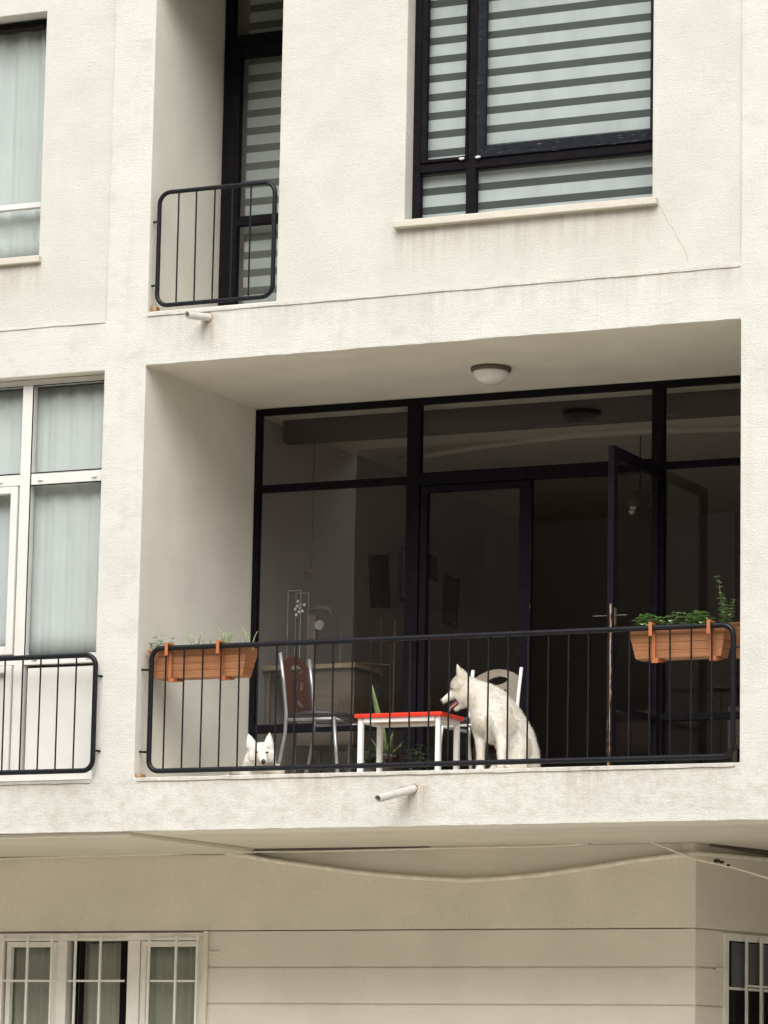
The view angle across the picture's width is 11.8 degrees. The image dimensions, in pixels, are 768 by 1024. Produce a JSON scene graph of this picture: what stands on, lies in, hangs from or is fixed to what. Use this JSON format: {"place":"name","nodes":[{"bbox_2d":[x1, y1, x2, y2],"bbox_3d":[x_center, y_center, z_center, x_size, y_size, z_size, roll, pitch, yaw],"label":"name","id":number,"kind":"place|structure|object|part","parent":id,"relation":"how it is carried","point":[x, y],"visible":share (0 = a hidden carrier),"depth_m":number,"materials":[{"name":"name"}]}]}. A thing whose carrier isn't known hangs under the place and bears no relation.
{"place":"outdoors","nodes":[
{"label":"outdoors","id":0,"kind":"place"},
{"bbox_2d":[305,605,334,663],"bbox_3d":[-0.485,0.916,27.452,0.273,0.468,0.160,-3,-10,25],"label":"espresso machine","id":1,"kind":"object","parent":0,"point":[315,624],"visible":0.75,"depth_m":27.43,"materials":[{"name":"metal"}]},
{"bbox_2d":[338,615,395,761],"bbox_3d":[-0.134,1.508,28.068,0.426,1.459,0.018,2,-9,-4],"label":"chair","id":2,"kind":"object","parent":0,"point":[393,665],"visible":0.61,"depth_m":28.13,"materials":[{"name":"black metal"}]},
{"bbox_2d":[728,707,739,762],"bbox_3d":[2.959,1.715,26.451,0.960,0.640,0.415,-3,-10,25],"label":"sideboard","id":3,"kind":"object","parent":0,"point":[735,755],"visible":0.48,"depth_m":26.47,"materials":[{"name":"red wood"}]},
{"bbox_3d":[2.664,1.528,26.398,0.450,0.260,0.014,-3,-10,25],"label":"door","id":4,"kind":"part","parent":3,"relation":"part of","materials":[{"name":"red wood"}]},
{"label":"ground","id":5,"kind":"structure","parent":0,"visible":0},
{"bbox_2d":[0,0,767,1023],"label":"apartment building","id":6,"kind":"structure","parent":5,"relation":"on","point":[610,332],"depth_m":26.21,"materials":[{"name":"paint"}]},
{"bbox_2d":[0,390,22,646],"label":"curtain","id":7,"kind":"object","parent":6,"relation":"hanging from","point":[11,406],"visible":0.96,"depth_m":26.63,"materials":[{"name":"white fabric"}]},
{"bbox_2d":[0,30,46,257],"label":"curtain","id":8,"kind":"object","parent":6,"relation":"hanging from","point":[22,70],"visible":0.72,"depth_m":27.11,"materials":[{"name":"white fabric"}]},
{"bbox_2d":[0,20,46,266],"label":"window","id":9,"kind":"structure","parent":6,"relation":"in","point":[11,261],"depth_m":26.88,"materials":[{"name":"white plastic"}]},
{"bbox_2d":[0,653,102,774],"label":"balcony railing","id":10,"kind":"object","parent":6,"relation":"attached to","point":[93,750],"visible":1,"depth_m":25.83,"materials":[{"name":"black metal"}]},
{"bbox_2d":[0,374,104,780],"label":"window","id":11,"kind":"structure","parent":6,"relation":"in","point":[21,486],"depth_m":26.19,"materials":[{"name":"white plastic"}]},
{"bbox_2d":[29,384,103,654],"bbox_3d":[-2.196,0.054,26.341,0.650,1.930,0.026,-3,-10,25],"label":"curtain","id":12,"kind":"object","parent":6,"relation":"hanging from","point":[65,569],"visible":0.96,"depth_m":26.36,"materials":[{"name":"white fabric"}]},
{"bbox_2d":[12,943,195,1023],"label":"curtain","id":13,"kind":"object","parent":6,"relation":"hanging from","point":[161,993],"visible":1,"depth_m":27.41,"materials":[{"name":"white fabric"}]},
{"bbox_2d":[0,931,219,1023],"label":"window","id":14,"kind":"structure","parent":6,"relation":"in","point":[134,980],"depth_m":27.33,"materials":[{"name":"white paint"}]},
{"bbox_2d":[151,180,276,306],"bbox_3d":[-1.192,-1.871,26.008,0.979,0.847,0.039,-3,-10,25],"label":"balcony railing","id":15,"kind":"object","parent":6,"relation":"attached to","point":[268,293],"visible":1,"depth_m":25.99,"materials":[{"name":"black metal"}]},
{"bbox_2d":[218,0,282,305],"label":"bay door","id":16,"kind":"structure","parent":6,"relation":"in","point":[238,48],"depth_m":27.23,"materials":[{"name":"black metal"}]},
{"bbox_2d":[228,733,284,774],"bbox_3d":[-0.904,1.735,25.831,0.395,0.336,1.155,2,-9,-5],"label":"dog","id":17,"kind":"object","parent":6,"relation":"on","point":[265,752],"visible":0.44,"depth_m":25.45},
{"bbox_2d":[243,0,283,303],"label":"roller blind","id":18,"kind":"object","parent":6,"relation":"attached to","point":[264,118],"visible":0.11,"depth_m":27.25,"materials":[{"name":"grey fabric"}]},
{"bbox_2d":[0,843,599,859],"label":"cable","id":19,"kind":"object","parent":6,"relation":"attached to","point":[318,851],"visible":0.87,"depth_m":26.57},
{"bbox_2d":[304,442,319,572],"bbox_3d":[-0.524,-0.120,27.561,0.120,1.145,0.120,-3,-10,25],"label":"pendant lamp","id":20,"kind":"object","parent":6,"relation":"hanging from","point":[311,569],"visible":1,"depth_m":27.50,"materials":[{"name":"brown metal"}]},
{"bbox_2d":[277,652,364,772],"bbox_3d":[-0.443,1.440,25.844,0.544,0.906,0.424,-4,-11,29],"label":"cafe chair","id":21,"kind":"object","parent":6,"relation":"on","point":[304,696],"visible":0.96,"depth_m":25.87,"materials":[{"name":"metal"}]},
{"bbox_2d":[262,663,382,773],"bbox_3d":[-0.462,1.633,27.367,0.760,0.973,0.490,-3,-10,25],"label":"wooden counter","id":22,"kind":"object","parent":6,"relation":"on","point":[342,690],"visible":0.56,"depth_m":27.19,"materials":[{"name":"brown wood"}]},
{"bbox_2d":[286,590,308,662],"bbox_3d":[-0.634,0.865,27.459,0.115,0.564,0.136,-3,-10,25],"label":"flower ornament","id":23,"kind":"object","parent":22,"relation":"on","point":[300,607],"visible":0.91,"depth_m":27.47,"materials":[{"name":"white metal"}]},
{"bbox_2d":[352,747,383,771],"bbox_3d":[-0.116,1.789,26.029,0.170,0.282,0.251,4,-10,-19],"label":"pot plant","id":24,"kind":"object","parent":6,"relation":"on","point":[369,769],"visible":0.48,"depth_m":26.01,"materials":[{"name":"green plant"}]},
{"bbox_2d":[368,555,390,607],"bbox_3d":[-0.035,0.546,29.312,0.024,0.459,0.382,-3,-10,25],"label":"picture","id":25,"kind":"object","parent":6,"relation":"attached to","point":[379,581],"visible":1,"depth_m":29.30},
{"bbox_2d":[365,685,402,770],"bbox_3d":[0.005,1.583,26.198,0.290,0.749,0.280,-3,-10,25],"label":"potted aloe","id":26,"kind":"object","parent":6,"relation":"on","point":[377,710],"visible":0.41,"depth_m":26.17,"materials":[{"name":"green plant"}]},
{"bbox_2d":[372,748,412,770],"bbox_3d":[0.053,1.772,25.863,0.323,0.267,0.152,-3,-10,25],"label":"pot plant","id":27,"kind":"object","parent":6,"relation":"on","point":[394,760],"visible":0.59,"depth_m":25.84,"materials":[{"name":"green plant"}]},
{"bbox_2d":[398,547,404,601],"bbox_3d":[0.166,0.505,29.753,0.024,0.432,0.203,-3,-10,25],"label":"picture","id":28,"kind":"object","parent":6,"relation":"attached to","point":[401,568],"visible":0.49,"depth_m":29.68,"materials":[{"name":"brown metal"}]},
{"bbox_2d":[354,711,463,771],"bbox_3d":[0.168,1.613,25.433,0.655,0.445,0.380,-3,-10,25],"label":"side table","id":29,"kind":"object","parent":6,"relation":"on","point":[437,720],"visible":0.74,"depth_m":25.40,"materials":[{"name":"red paint"}]},
{"bbox_2d":[400,744,431,770],"bbox_3d":[0.217,1.800,26.174,0.275,0.319,0.213,-3,-10,25],"label":"pot plant","id":30,"kind":"object","parent":6,"relation":"on","point":[416,758],"visible":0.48,"depth_m":26.17,"materials":[{"name":"green plant"}]},
{"bbox_2d":[428,550,439,584],"bbox_3d":[0.369,0.443,30.199,0.024,0.256,0.356,-3,-10,25],"label":"picture","id":31,"kind":"object","parent":6,"relation":"attached to","point":[434,569],"visible":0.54,"depth_m":30.27},
{"bbox_2d":[139,622,739,773],"bbox_3d":[0.307,1.255,24.780,4.398,0.885,0.036,-3,-10,25],"label":"balcony railing","id":32,"kind":"object","parent":6,"relation":"attached to","point":[506,761],"visible":1,"depth_m":24.73,"materials":[{"name":"black metal"}]},
{"bbox_2d":[147,640,259,682],"bbox_3d":[-1.264,1.044,25.668,0.781,0.272,0.267,-3,-10,25],"label":"planter box","id":33,"kind":"object","parent":32,"relation":"attached to","point":[211,666],"visible":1,"depth_m":25.61,"materials":[{"name":"wood"}]},
{"bbox_2d":[150,635,173,647],"bbox_3d":[-1.566,0.929,25.852,0.220,0.129,0.152,2,-9,-6],"label":"herb plant","id":34,"kind":"object","parent":33,"relation":"in","point":[160,642],"visible":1,"depth_m":25.84,"materials":[{"name":"green plant"}]},
{"bbox_2d":[185,627,257,650],"bbox_3d":[-1.119,0.880,25.659,0.568,0.178,0.109,-3,-10,25],"label":"grass tuft","id":35,"kind":"object","parent":33,"relation":"on","point":[226,638],"visible":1,"depth_m":25.65,"materials":[{"name":"green plant"}]},
{"bbox_2d":[630,619,736,662],"bbox_3d":[1.922,0.855,24.196,0.691,0.262,0.267,-3,-10,25],"label":"planter box","id":36,"kind":"object","parent":32,"relation":"attached to","point":[680,645],"visible":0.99,"depth_m":24.15,"materials":[{"name":"wood"}]},
{"bbox_2d":[632,610,715,625],"bbox_3d":[1.919,0.718,24.245,0.626,0.130,0.240,-3,-10,25],"label":"mint plant","id":37,"kind":"object","parent":36,"relation":"on","point":[702,619],"visible":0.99,"depth_m":24.23,"materials":[{"name":"green plant"}]},
{"bbox_2d":[714,575,737,623],"bbox_3d":[2.222,0.582,24.174,0.164,0.345,0.079,-4,-11,30],"label":"basil plant","id":38,"kind":"object","parent":36,"relation":"in","point":[723,610],"visible":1,"depth_m":24.16,"materials":[{"name":"green plant"}]},
{"bbox_2d":[442,574,459,628],"bbox_3d":[0.549,0.735,30.553,0.024,0.426,0.297,-3,-10,25],"label":"picture","id":39,"kind":"object","parent":6,"relation":"attached to","point":[450,606],"visible":1,"depth_m":30.54},
{"bbox_2d":[441,667,522,768],"bbox_3d":[0.663,1.481,25.770,0.425,0.844,0.543,-5,-11,34],"label":"cafe chair","id":40,"kind":"object","parent":6,"relation":"on","point":[515,680],"visible":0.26,"depth_m":25.92,"materials":[{"name":"white"}]},
{"bbox_2d":[440,664,540,768],"bbox_3d":[0.820,1.407,24.947,0.782,0.761,0.503,6,-11,-27],"label":"dog","id":41,"kind":"object","parent":6,"relation":"on","point":[497,721],"visible":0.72,"depth_m":24.85},
{"bbox_2d":[471,364,510,384],"bbox_3d":[0.742,-0.946,25.871,0.284,0.120,0.284,-3,-10,25],"label":"ceiling light","id":42,"kind":"object","parent":6,"relation":"attached to","point":[490,374],"visible":1,"depth_m":25.78,"materials":[{"name":"white glass"}]},
{"bbox_2d":[393,0,657,228],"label":"window","id":43,"kind":"structure","parent":6,"relation":"in","point":[478,155],"depth_m":25.35,"materials":[{"name":"black paint"}]},
{"bbox_2d":[422,0,652,217],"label":"roller blind","id":44,"kind":"object","parent":6,"relation":"attached to","point":[557,69],"visible":0.78,"depth_m":25.30,"materials":[{"name":"fabric"}]},
{"bbox_2d":[593,445,659,765],"bbox_3d":[1.702,0.699,25.540,0.240,2.200,0.888,-3,-10,25],"label":"balcony door","id":45,"kind":"structure","parent":6,"relation":"in","point":[615,454],"depth_m":25.32,"materials":[{"name":"paint"}]},
{"bbox_2d":[624,435,650,514],"bbox_3d":[1.912,-0.304,27.784,0.309,0.619,0.295,-3,-10,25],"label":"pendant lamp","id":46,"kind":"object","parent":6,"relation":"hanging from","point":[632,504],"visible":0.73,"depth_m":27.70,"materials":[{"name":"brown metal"}]},
{"bbox_2d":[589,842,767,878],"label":"cable","id":47,"kind":"object","parent":6,"relation":"attached to","point":[716,861],"visible":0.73,"depth_m":25.37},
{"bbox_2d":[730,622,739,658],"bbox_3d":[2.470,0.877,24.519,0.202,0.225,0.652,-3,-10,25],"label":"planter box","id":48,"kind":"object","parent":6,"relation":"attached to","point":[737,625],"visible":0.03,"depth_m":24.26,"materials":[{"name":"wood"}]},
{"bbox_2d":[716,933,767,1023],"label":"window","id":49,"kind":"structure","parent":6,"relation":"in","point":[745,957],"depth_m":25.80,"materials":[{"name":"white paint"}]}
]}

